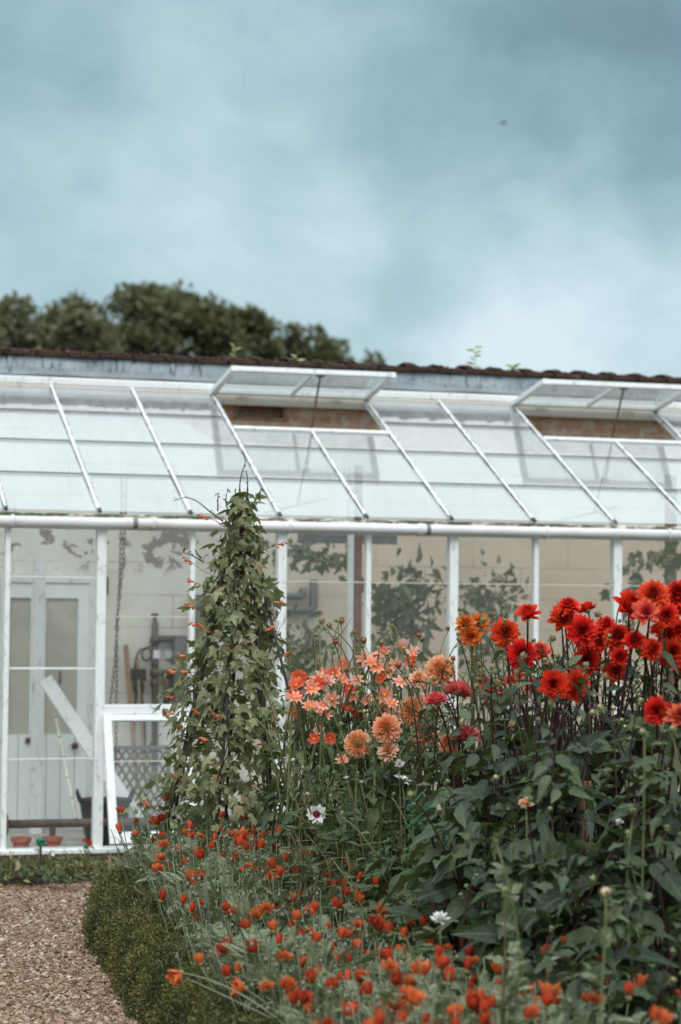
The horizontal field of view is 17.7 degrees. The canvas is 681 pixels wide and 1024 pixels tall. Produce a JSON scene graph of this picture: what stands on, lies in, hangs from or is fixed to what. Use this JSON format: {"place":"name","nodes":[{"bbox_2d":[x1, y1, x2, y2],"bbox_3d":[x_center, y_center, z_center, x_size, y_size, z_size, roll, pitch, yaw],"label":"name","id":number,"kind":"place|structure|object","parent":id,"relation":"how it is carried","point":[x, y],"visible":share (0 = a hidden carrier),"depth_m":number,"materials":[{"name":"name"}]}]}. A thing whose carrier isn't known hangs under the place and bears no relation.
{"place":"outdoors","nodes":[
{"label":"outdoors","id":0,"kind":"place"},
{"bbox_2d":[0,882,140,1023],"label":"gravel path","id":1,"kind":"structure","parent":0,"point":[68,916],"depth_m":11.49,"materials":[{"name":"brown gravel"}]},
{"bbox_2d":[0,851,262,886],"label":"border soil","id":2,"kind":"structure","parent":0,"point":[18,879],"depth_m":13.95,"materials":[{"name":"brown soil"}]},
{"bbox_2d":[6,819,596,847],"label":"glasshouse floor","id":3,"kind":"structure","parent":0,"point":[73,836],"depth_m":16.44,"materials":[{"name":"grey concrete"}]},
{"bbox_2d":[54,713,77,818],"bbox_3d":[-2.007,1.877,15.954,0.029,0.790,0.434,2,-3,-32],"label":"bamboo cane","id":4,"kind":"object","parent":3,"relation":"on","point":[66,768],"visible":0.88,"depth_m":15.95,"materials":[{"name":"beige wood"}]},
{"bbox_2d":[39,675,144,826],"bbox_3d":[-1.819,1.759,16.017,0.824,1.113,0.070,0,-3,7],"label":"leaning plank","id":5,"kind":"object","parent":3,"relation":"on","point":[66,712],"visible":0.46,"depth_m":16.03,"materials":[{"name":"white wood"}]},
{"bbox_2d":[75,788,134,845],"bbox_3d":[-1.701,2.201,15.742,0.378,0.414,0.378,-1,-3,28],"label":"rubber trug","id":6,"kind":"object","parent":3,"relation":"on","point":[86,806],"visible":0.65,"depth_m":15.63,"materials":[{"name":"black rubber"}]},
{"bbox_2d":[113,745,170,816],"bbox_3d":[-1.479,2.027,16.160,0.442,0.589,0.028,1,-3,-17],"label":"lattice panel","id":7,"kind":"object","parent":3,"relation":"on","point":[158,748],"visible":0.42,"depth_m":16.17,"materials":[{"name":"grey wood"}]},
{"bbox_2d":[6,812,440,835],"bbox_3d":[-0.551,2.290,15.882,3.829,0.276,0.170,1,-3,-17],"label":"heating pipe","id":8,"kind":"object","parent":3,"relation":"on","point":[52,825],"visible":0.33,"depth_m":15.43,"materials":[{"name":"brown metal"}]},
{"bbox_2d":[0,0,680,376],"label":"sky","id":9,"kind":"structure","parent":0,"point":[352,168],"materials":[{"name":"blue"}]},
{"label":"ground","id":10,"kind":"structure","parent":0,"visible":0},
{"bbox_2d":[0,289,57,349],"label":"broadleaf tree","id":11,"kind":"object","parent":10,"relation":"on","point":[18,329],"visible":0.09,"depth_m":77.28,"materials":[{"name":"green plant"}]},
{"bbox_2d":[32,290,122,350],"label":"broadleaf tree","id":12,"kind":"object","parent":10,"relation":"on","point":[51,313],"visible":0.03,"depth_m":97.13,"materials":[{"name":"green plant"}]},
{"bbox_2d":[47,298,123,352],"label":"broadleaf tree","id":13,"kind":"object","parent":10,"relation":"on","point":[78,329],"visible":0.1,"depth_m":78.75,"materials":[{"name":"green plant"}]},
{"bbox_2d":[99,280,193,355],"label":"broadleaf tree","id":14,"kind":"object","parent":10,"relation":"on","point":[155,318],"visible":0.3,"depth_m":93.81,"materials":[{"name":"green plant"}]},
{"bbox_2d":[133,279,251,358],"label":"broadleaf tree","id":15,"kind":"object","parent":10,"relation":"on","point":[214,328],"visible":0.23,"depth_m":95.71,"materials":[{"name":"green plant"}]},
{"bbox_2d":[194,303,287,360],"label":"broadleaf tree","id":16,"kind":"object","parent":10,"relation":"on","point":[258,327],"visible":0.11,"depth_m":99.60,"materials":[{"name":"green plant"}]},
{"bbox_2d":[268,315,310,358],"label":"broadleaf tree","id":17,"kind":"object","parent":10,"relation":"on","point":[292,338],"visible":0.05,"depth_m":103.44,"materials":[{"name":"green plant"}]},
{"bbox_2d":[289,323,350,362],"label":"broadleaf tree","id":18,"kind":"object","parent":10,"relation":"on","point":[323,347],"visible":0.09,"depth_m":103.22,"materials":[{"name":"green plant"}]},
{"bbox_2d":[0,346,680,816],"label":"back wall","id":19,"kind":"structure","parent":10,"relation":"on","point":[156,574],"depth_m":17.98,"materials":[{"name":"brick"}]},
{"bbox_2d":[0,574,94,819],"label":"door frame","id":20,"kind":"structure","parent":19,"relation":"attached to","point":[69,619],"depth_m":17.22,"materials":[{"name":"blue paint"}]},
{"bbox_2d":[7,583,32,819],"bbox_3d":[-2.530,1.508,17.151,0.198,1.902,0.040,1,-3,-17],"label":"door leaf","id":21,"kind":"structure","parent":20,"relation":"in","point":[21,594],"depth_m":17.15,"materials":[{"name":"blue paint"}]},
{"bbox_2d":[42,583,88,818],"bbox_3d":[-2.212,1.516,17.248,0.448,1.902,0.040,1,-3,-17],"label":"door leaf","id":22,"kind":"structure","parent":20,"relation":"in","point":[66,604],"depth_m":17.26,"materials":[{"name":"blue paint"}]},
{"bbox_2d":[123,644,138,789],"bbox_3d":[-1.652,1.618,17.255,0.039,1.136,0.329,2,-3,-28],"label":"broom stick","id":23,"kind":"object","parent":19,"relation":"attached to","point":[128,682],"visible":0.64,"depth_m":17.29,"materials":[{"name":"wood"}]},
{"bbox_2d":[131,613,186,770],"bbox_3d":[-1.457,1.441,17.452,0.432,1.261,0.122,1,-3,-17],"label":"valve unit","id":24,"kind":"object","parent":19,"relation":"attached to","point":[179,643],"visible":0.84,"depth_m":17.45,"materials":[{"name":"grey metal"}]},
{"bbox_2d":[136,657,146,789],"bbox_3d":[-1.577,1.670,17.274,0.026,1.034,0.316,2,-3,-23],"label":"wooden rod","id":25,"kind":"object","parent":24,"relation":"attached to","point":[140,702],"visible":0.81,"depth_m":17.26,"materials":[{"name":"wood"}]},
{"bbox_2d":[273,579,317,613],"bbox_3d":[-0.366,0.692,17.837,0.366,0.287,0.068,1,-3,-17],"label":"bent pipe","id":26,"kind":"object","parent":19,"relation":"attached to","point":[311,608],"visible":0.89,"depth_m":17.85,"materials":[{"name":"grey metal"}]},
{"bbox_2d":[264,603,337,692],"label":"wall vine","id":27,"kind":"object","parent":19,"relation":"attached to","point":[304,652],"depth_m":17.07,"materials":[{"name":"green plant"}]},
{"bbox_2d":[257,538,346,581],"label":"wall vine","id":28,"kind":"object","parent":19,"relation":"attached to","point":[310,557],"depth_m":16.95,"materials":[{"name":"green plant"}]},
{"bbox_2d":[361,543,445,689],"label":"wall vine","id":29,"kind":"object","parent":19,"relation":"attached to","point":[397,601],"depth_m":17.20,"materials":[{"name":"green plant"}]},
{"bbox_2d":[0,365,680,854],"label":"glasshouse","id":30,"kind":"structure","parent":10,"relation":"on","point":[354,525],"depth_m":16.57,"materials":[{"name":"white paint"}]},
{"bbox_2d":[109,476,127,760],"bbox_3d":[-1.644,0.801,16.133,0.065,2.144,0.138,-1,-3,32],"label":"hanging chain","id":31,"kind":"object","parent":30,"relation":"hanging from","point":[117,614],"visible":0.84,"depth_m":16.13,"materials":[{"name":"metal"}]},
{"bbox_2d":[298,534,396,544],"bbox_3d":[0.057,0.216,17.284,0.820,0.072,0.020,1,-3,-17],"label":"overhead batten","id":32,"kind":"object","parent":30,"relation":"attached to","point":[342,539],"visible":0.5,"depth_m":17.26,"materials":[{"name":"grey wood"}]},
{"bbox_2d":[435,549,530,673],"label":"wall vine","id":33,"kind":"object","parent":30,"relation":"attached to","point":[480,601],"depth_m":17.78,"materials":[{"name":"green plant"}]},
{"bbox_2d":[599,565,640,631],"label":"wall vine","id":34,"kind":"object","parent":30,"relation":"attached to","point":[604,593],"depth_m":17.02,"materials":[{"name":"green plant"}]},
{"bbox_2d":[622,541,680,590],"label":"wall vine","id":35,"kind":"object","parent":30,"relation":"attached to","point":[664,558],"depth_m":16.89,"materials":[{"name":"green plant"}]},
{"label":"bed soil","id":36,"kind":"structure","parent":0,"visible":0},
{"bbox_2d":[111,793,245,914],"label":"daisy clump","id":37,"kind":"object","parent":36,"relation":"on","point":[169,835],"visible":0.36,"depth_m":11.25,"materials":[{"name":"green plant"}]},
{"bbox_2d":[81,863,308,1023],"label":"box hedge","id":38,"kind":"object","parent":36,"relation":"on","point":[137,960],"visible":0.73,"depth_m":9.28,"materials":[{"name":"green plant"}]},
{"bbox_2d":[133,826,267,919],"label":"daisy clump","id":39,"kind":"object","parent":36,"relation":"on","point":[243,831],"visible":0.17,"depth_m":11.00,"materials":[{"name":"plant"}]},
{"bbox_2d":[130,820,279,932],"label":"daisy clump","id":40,"kind":"object","parent":36,"relation":"on","point":[187,851],"visible":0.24,"depth_m":10.31,"materials":[{"name":"green plant"}]},
{"bbox_2d":[139,838,285,944],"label":"daisy clump","id":41,"kind":"object","parent":36,"relation":"on","point":[199,854],"visible":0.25,"depth_m":9.97,"materials":[{"name":"plant"}]},
{"bbox_2d":[165,969,286,1023],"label":"daisy clump","id":42,"kind":"object","parent":36,"relation":"on","point":[239,987],"visible":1,"depth_m":7.50,"materials":[{"name":"orange plant"}]},
{"bbox_2d":[146,841,310,967],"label":"daisy clump","id":43,"kind":"object","parent":36,"relation":"on","point":[247,882],"visible":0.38,"depth_m":9.41,"materials":[{"name":"green plant"}]},
{"bbox_2d":[155,501,315,883],"bbox_3d":[-0.624,1.120,11.684,0.924,2.360,0.856,1,-3,-17],"label":"obelisk","id":44,"kind":"object","parent":36,"relation":"on","point":[268,773],"visible":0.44,"depth_m":11.57,"materials":[{"name":"black metal"}]},
{"bbox_2d":[122,451,317,890],"bbox_3d":[-0.628,0.891,11.655,1.102,2.436,1.231,1,-3,-17],"label":"climbing plant","id":45,"kind":"object","parent":44,"relation":"attached to","point":[216,690],"visible":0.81,"depth_m":11.55,"materials":[{"name":"green plant"}]},
{"bbox_2d":[174,811,301,894],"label":"daisy clump","id":46,"kind":"object","parent":36,"relation":"on","point":[221,814],"visible":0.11,"depth_m":11.19,"materials":[{"name":"green plant"}]},
{"bbox_2d":[178,869,309,1004],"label":"daisy clump","id":47,"kind":"object","parent":36,"relation":"on","point":[216,914],"visible":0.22,"depth_m":9.11,"materials":[{"name":"plant"}]},
{"bbox_2d":[174,900,316,1005],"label":"daisy clump","id":48,"kind":"object","parent":36,"relation":"on","point":[256,914],"visible":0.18,"depth_m":8.56,"materials":[{"name":"plant"}]},
{"bbox_2d":[192,908,357,1014],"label":"daisy clump","id":49,"kind":"object","parent":36,"relation":"on","point":[244,924],"visible":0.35,"depth_m":8.06,"materials":[{"name":"green plant"}]},
{"bbox_2d":[206,826,355,934],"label":"daisy clump","id":50,"kind":"object","parent":36,"relation":"on","point":[237,854],"visible":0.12,"depth_m":10.03,"materials":[{"name":"plant"}]},
{"bbox_2d":[219,822,363,903],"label":"daisy clump","id":51,"kind":"object","parent":36,"relation":"on","point":[229,838],"visible":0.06,"depth_m":10.47,"materials":[{"name":"green plant"}]},
{"bbox_2d":[227,619,381,887],"bbox_3d":[-0.174,1.345,10.574,0.683,1.659,0.699,-1,-3,35],"label":"dahlia plant","id":52,"kind":"object","parent":36,"relation":"on","point":[312,741],"visible":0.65,"depth_m":10.48,"materials":[{"name":"green plant"}]},
{"bbox_2d":[209,907,401,1017],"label":"daisy clump","id":53,"kind":"object","parent":36,"relation":"on","point":[274,975],"visible":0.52,"depth_m":7.77,"materials":[{"name":"green plant"}]},
{"bbox_2d":[240,864,372,997],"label":"daisy clump","id":54,"kind":"object","parent":36,"relation":"on","point":[289,897],"visible":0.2,"depth_m":9.04,"materials":[{"name":"green plant"}]},
{"bbox_2d":[240,758,385,991],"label":"tall daisy","id":55,"kind":"object","parent":36,"relation":"on","point":[316,813],"visible":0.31,"depth_m":9.58,"materials":[{"name":"green plant"}]},
{"bbox_2d":[258,887,410,1004],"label":"daisy clump","id":56,"kind":"object","parent":36,"relation":"on","point":[314,904],"visible":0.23,"depth_m":8.51,"materials":[{"name":"green plant"}]},
{"bbox_2d":[274,752,406,896],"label":"daisy","id":57,"kind":"object","parent":36,"relation":"on","point":[289,815],"visible":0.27,"depth_m":10.14,"materials":[{"name":"green plant"}]},
{"bbox_2d":[256,944,429,1023],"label":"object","id":58,"kind":"object","parent":36,"relation":"on","point":[298,998],"visible":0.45,"depth_m":7.27,"materials":[{"name":"plant"}]},
{"bbox_2d":[289,775,412,898],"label":"dahlia plant","id":59,"kind":"object","parent":36,"relation":"on","point":[344,793],"visible":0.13,"depth_m":9.83,"materials":[{"name":"green plant"}]},
{"bbox_2d":[290,616,423,841],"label":"dahlia plant","id":60,"kind":"object","parent":36,"relation":"on","point":[371,660],"visible":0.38,"depth_m":10.77,"materials":[{"name":"green plant"}]},
{"bbox_2d":[304,758,418,946],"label":"tall daisy","id":61,"kind":"object","parent":36,"relation":"on","point":[404,778],"visible":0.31,"depth_m":9.29,"materials":[{"name":"green plant"}]},
{"bbox_2d":[303,918,428,1015],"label":"daisy clump","id":62,"kind":"object","parent":36,"relation":"on","point":[380,927],"visible":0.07,"depth_m":8.28,"materials":[{"name":"green plant"}]},
{"bbox_2d":[275,965,461,1023],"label":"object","id":63,"kind":"object","parent":36,"relation":"on","point":[287,984],"visible":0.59,"depth_m":6.91,"materials":[{"name":"plant"}]},
{"bbox_2d":[314,875,425,962],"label":"daisy clump","id":64,"kind":"object","parent":36,"relation":"on","point":[376,881],"visible":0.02,"depth_m":9.24,"materials":[{"name":"plant"}]},
{"bbox_2d":[306,692,453,958],"bbox_3d":[0.172,1.460,9.557,0.604,1.346,0.615,-1,-3,33],"label":"dahlia plant","id":65,"kind":"object","parent":36,"relation":"on","point":[384,726],"visible":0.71,"depth_m":9.47,"materials":[{"name":"green plant"}]},
{"bbox_2d":[278,814,484,947],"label":"tall daisy","id":66,"kind":"object","parent":36,"relation":"on","point":[348,874],"visible":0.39,"depth_m":9.14,"materials":[{"name":"green plant"}]},
{"bbox_2d":[327,858,444,962],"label":"tall daisy","id":67,"kind":"object","parent":36,"relation":"on","point":[401,920],"visible":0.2,"depth_m":8.53,"materials":[{"name":"green plant"}]},
{"bbox_2d":[312,942,479,1023],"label":"daisy clump","id":68,"kind":"object","parent":36,"relation":"on","point":[387,952],"visible":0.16,"depth_m":7.75,"materials":[{"name":"plant"}]},
{"bbox_2d":[326,619,466,852],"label":"dahlia plant","id":69,"kind":"object","parent":36,"relation":"on","point":[409,663],"visible":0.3,"depth_m":10.59,"materials":[{"name":"green plant"}]},
{"bbox_2d":[332,886,468,969],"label":"daisy clump","id":70,"kind":"object","parent":36,"relation":"on","point":[357,924],"visible":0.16,"depth_m":8.58,"materials":[{"name":"green plant"}]},
{"bbox_2d":[339,801,463,948],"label":"dahlia plant","id":71,"kind":"object","parent":36,"relation":"on","point":[377,896],"visible":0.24,"depth_m":8.92,"materials":[{"name":"green plant"}]},
{"bbox_2d":[334,956,479,1023],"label":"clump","id":72,"kind":"object","parent":36,"relation":"on","point":[470,962],"visible":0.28,"depth_m":7.34,"materials":[{"name":"plant"}]},
{"bbox_2d":[360,914,474,976],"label":"daisy clump","id":73,"kind":"object","parent":36,"relation":"on","point":[378,921],"visible":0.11,"depth_m":8.24,"materials":[{"name":"green plant"}]},
{"bbox_2d":[356,654,486,894],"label":"dahlia plant","id":74,"kind":"object","parent":36,"relation":"on","point":[419,678],"visible":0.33,"depth_m":9.69,"materials":[{"name":"green plant"}]},
{"bbox_2d":[323,981,523,1023],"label":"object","id":75,"kind":"object","parent":36,"relation":"on","point":[415,998],"visible":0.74,"depth_m":6.54,"materials":[{"name":"plant"}]},
{"bbox_2d":[339,957,521,1023],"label":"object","id":76,"kind":"object","parent":36,"relation":"on","point":[469,1000],"visible":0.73,"depth_m":6.74,"materials":[{"name":"plant"}]},
{"bbox_2d":[385,786,514,954],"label":"dahlia plant","id":77,"kind":"object","parent":36,"relation":"on","point":[413,887],"visible":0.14,"depth_m":8.62,"materials":[{"name":"green plant"}]},
{"bbox_2d":[392,911,522,1020],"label":"tall daisy","id":78,"kind":"object","parent":36,"relation":"on","point":[439,917],"visible":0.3,"depth_m":7.40,"materials":[{"name":"green plant"}]},
{"bbox_2d":[395,659,521,897],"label":"dahlia plant","id":79,"kind":"object","parent":36,"relation":"on","point":[458,688],"visible":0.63,"depth_m":9.21,"materials":[{"name":"green plant"}]},
{"bbox_2d":[373,709,565,982],"bbox_3d":[0.495,1.411,8.175,0.703,1.331,0.720,0,-3,20],"label":"dahlia plant","id":80,"kind":"object","parent":36,"relation":"on","point":[438,862],"visible":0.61,"depth_m":8.10,"materials":[{"name":"green plant"}]},
{"bbox_2d":[428,603,525,887],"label":"dahlia plant","id":81,"kind":"object","parent":36,"relation":"on","point":[472,633],"visible":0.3,"depth_m":9.48,"materials":[{"name":"green plant"}]},
{"bbox_2d":[389,828,568,1023],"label":"thistle","id":82,"kind":"object","parent":36,"relation":"on","point":[513,982],"visible":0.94,"depth_m":6.68,"materials":[{"name":"green plant"}]},
{"bbox_2d":[407,944,582,1021],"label":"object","id":83,"kind":"object","parent":36,"relation":"on","point":[441,962],"visible":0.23,"depth_m":7.35,"materials":[{"name":"plant"}]},
{"bbox_2d":[396,978,605,1023],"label":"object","id":84,"kind":"object","parent":36,"relation":"on","point":[454,1010],"visible":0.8,"depth_m":6.51,"materials":[{"name":"plant"}]},
{"bbox_2d":[429,806,597,1011],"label":"dahlia plant","id":85,"kind":"object","parent":36,"relation":"on","point":[482,932],"visible":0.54,"depth_m":7.58,"materials":[{"name":"green plant"}]},
{"bbox_2d":[442,603,594,950],"bbox_3d":[0.720,1.236,8.774,0.685,1.735,0.681,0,-3,16],"label":"dahlia plant","id":86,"kind":"object","parent":36,"relation":"on","point":[505,633],"visible":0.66,"depth_m":8.74,"materials":[{"name":"green plant"}]},
{"bbox_2d":[518,797,533,938],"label":"tall daisy","id":87,"kind":"object","parent":36,"relation":"on","point":[522,802],"visible":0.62,"depth_m":7.61,"materials":[{"name":"green plant"}]},
{"bbox_2d":[473,639,596,893],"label":"dahlia plant","id":88,"kind":"object","parent":36,"relation":"on","point":[540,652],"visible":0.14,"depth_m":9.63,"materials":[{"name":"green plant"}]},
{"bbox_2d":[463,655,610,841],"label":"dahlia plant","id":89,"kind":"object","parent":36,"relation":"on","point":[532,675],"visible":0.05,"depth_m":10.25,"materials":[{"name":"green plant"}]},
{"bbox_2d":[478,991,597,1023],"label":"clump","id":90,"kind":"object","parent":36,"relation":"on","point":[547,999],"visible":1,"depth_m":6.21,"materials":[{"name":"orange plant"}]},
{"bbox_2d":[463,930,624,997],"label":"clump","id":91,"kind":"object","parent":36,"relation":"on","point":[469,950],"visible":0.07,"depth_m":7.66,"materials":[{"name":"plant"}]},
{"bbox_2d":[478,655,626,964],"bbox_3d":[0.836,1.314,8.284,0.678,1.539,0.666,-2,-3,44],"label":"dahlia plant","id":92,"kind":"object","parent":36,"relation":"on","point":[574,685],"visible":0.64,"depth_m":8.25,"materials":[{"name":"green plant"}]},
{"bbox_2d":[455,740,664,984],"bbox_3d":[0.783,1.438,7.757,0.718,1.246,0.713,1,-3,-17],"label":"dahlia plant","id":93,"kind":"object","parent":36,"relation":"on","point":[551,900],"visible":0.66,"depth_m":7.68,"materials":[{"name":"green plant"}]},
{"bbox_2d":[580,781,590,959],"bbox_3d":[0.951,1.611,8.475,0.036,1.124,0.030,1,-3,-17],"label":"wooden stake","id":94,"kind":"object","parent":36,"relation":"on","point":[582,806],"visible":0.18,"depth_m":8.48,"materials":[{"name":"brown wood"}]},
{"bbox_2d":[495,972,680,1023],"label":"clump","id":95,"kind":"object","parent":36,"relation":"on","point":[640,981],"visible":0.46,"depth_m":6.82,"materials":[{"name":"plant"}]},
{"bbox_2d":[500,840,680,1023],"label":"dahlia plant","id":96,"kind":"object","parent":36,"relation":"on","point":[574,989],"visible":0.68,"depth_m":7.09,"materials":[{"name":"green plant"}]},
{"bbox_2d":[514,1003,672,1023],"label":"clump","id":97,"kind":"object","parent":36,"relation":"on","point":[665,1017],"visible":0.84,"depth_m":6.37,"materials":[{"name":"orange plant"}]},
{"bbox_2d":[518,596,670,951],"bbox_3d":[1.031,1.231,8.949,0.668,1.768,0.683,-2,-3,43],"label":"dahlia plant","id":98,"kind":"object","parent":36,"relation":"on","point":[587,634],"visible":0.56,"depth_m":8.84,"materials":[{"name":"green plant"}]},
{"bbox_2d":[524,1005,680,1023],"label":"clump","id":99,"kind":"object","parent":36,"relation":"on","point":[655,1014],"visible":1,"depth_m":6.12,"materials":[{"name":"orange plant"}]},
{"bbox_2d":[577,885,647,1023],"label":"thistle","id":100,"kind":"object","parent":36,"relation":"on","point":[605,893],"visible":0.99,"depth_m":6.18,"materials":[{"name":"green plant"}]},
{"bbox_2d":[561,579,680,977],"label":"dahlia plant","id":101,"kind":"object","parent":36,"relation":"on","point":[643,606],"visible":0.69,"depth_m":8.58,"materials":[{"name":"green plant"}]},
{"bbox_2d":[563,684,680,1019],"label":"dahlia plant","id":102,"kind":"object","parent":36,"relation":"on","point":[660,712],"visible":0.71,"depth_m":7.84,"materials":[{"name":"green plant"}]},
{"bbox_2d":[570,890,680,1023],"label":"dahlia plant","id":103,"kind":"object","parent":36,"relation":"on","point":[670,1004],"visible":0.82,"depth_m":6.78,"materials":[{"name":"green plant"}]},
{"bbox_2d":[587,740,680,1023],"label":"dahlia plant","id":104,"kind":"object","parent":36,"relation":"on","point":[665,873],"visible":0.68,"depth_m":7.39,"materials":[{"name":"green plant"}]},
{"bbox_2d":[607,579,680,995],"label":"dahlia plant","id":105,"kind":"object","parent":36,"relation":"on","point":[670,615],"visible":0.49,"depth_m":8.73,"materials":[{"name":"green plant"}]},
{"bbox_2d":[607,725,680,1019],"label":"tall daisy","id":106,"kind":"object","parent":36,"relation":"on","point":[671,730],"visible":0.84,"depth_m":7.17,"materials":[{"name":"green plant"}]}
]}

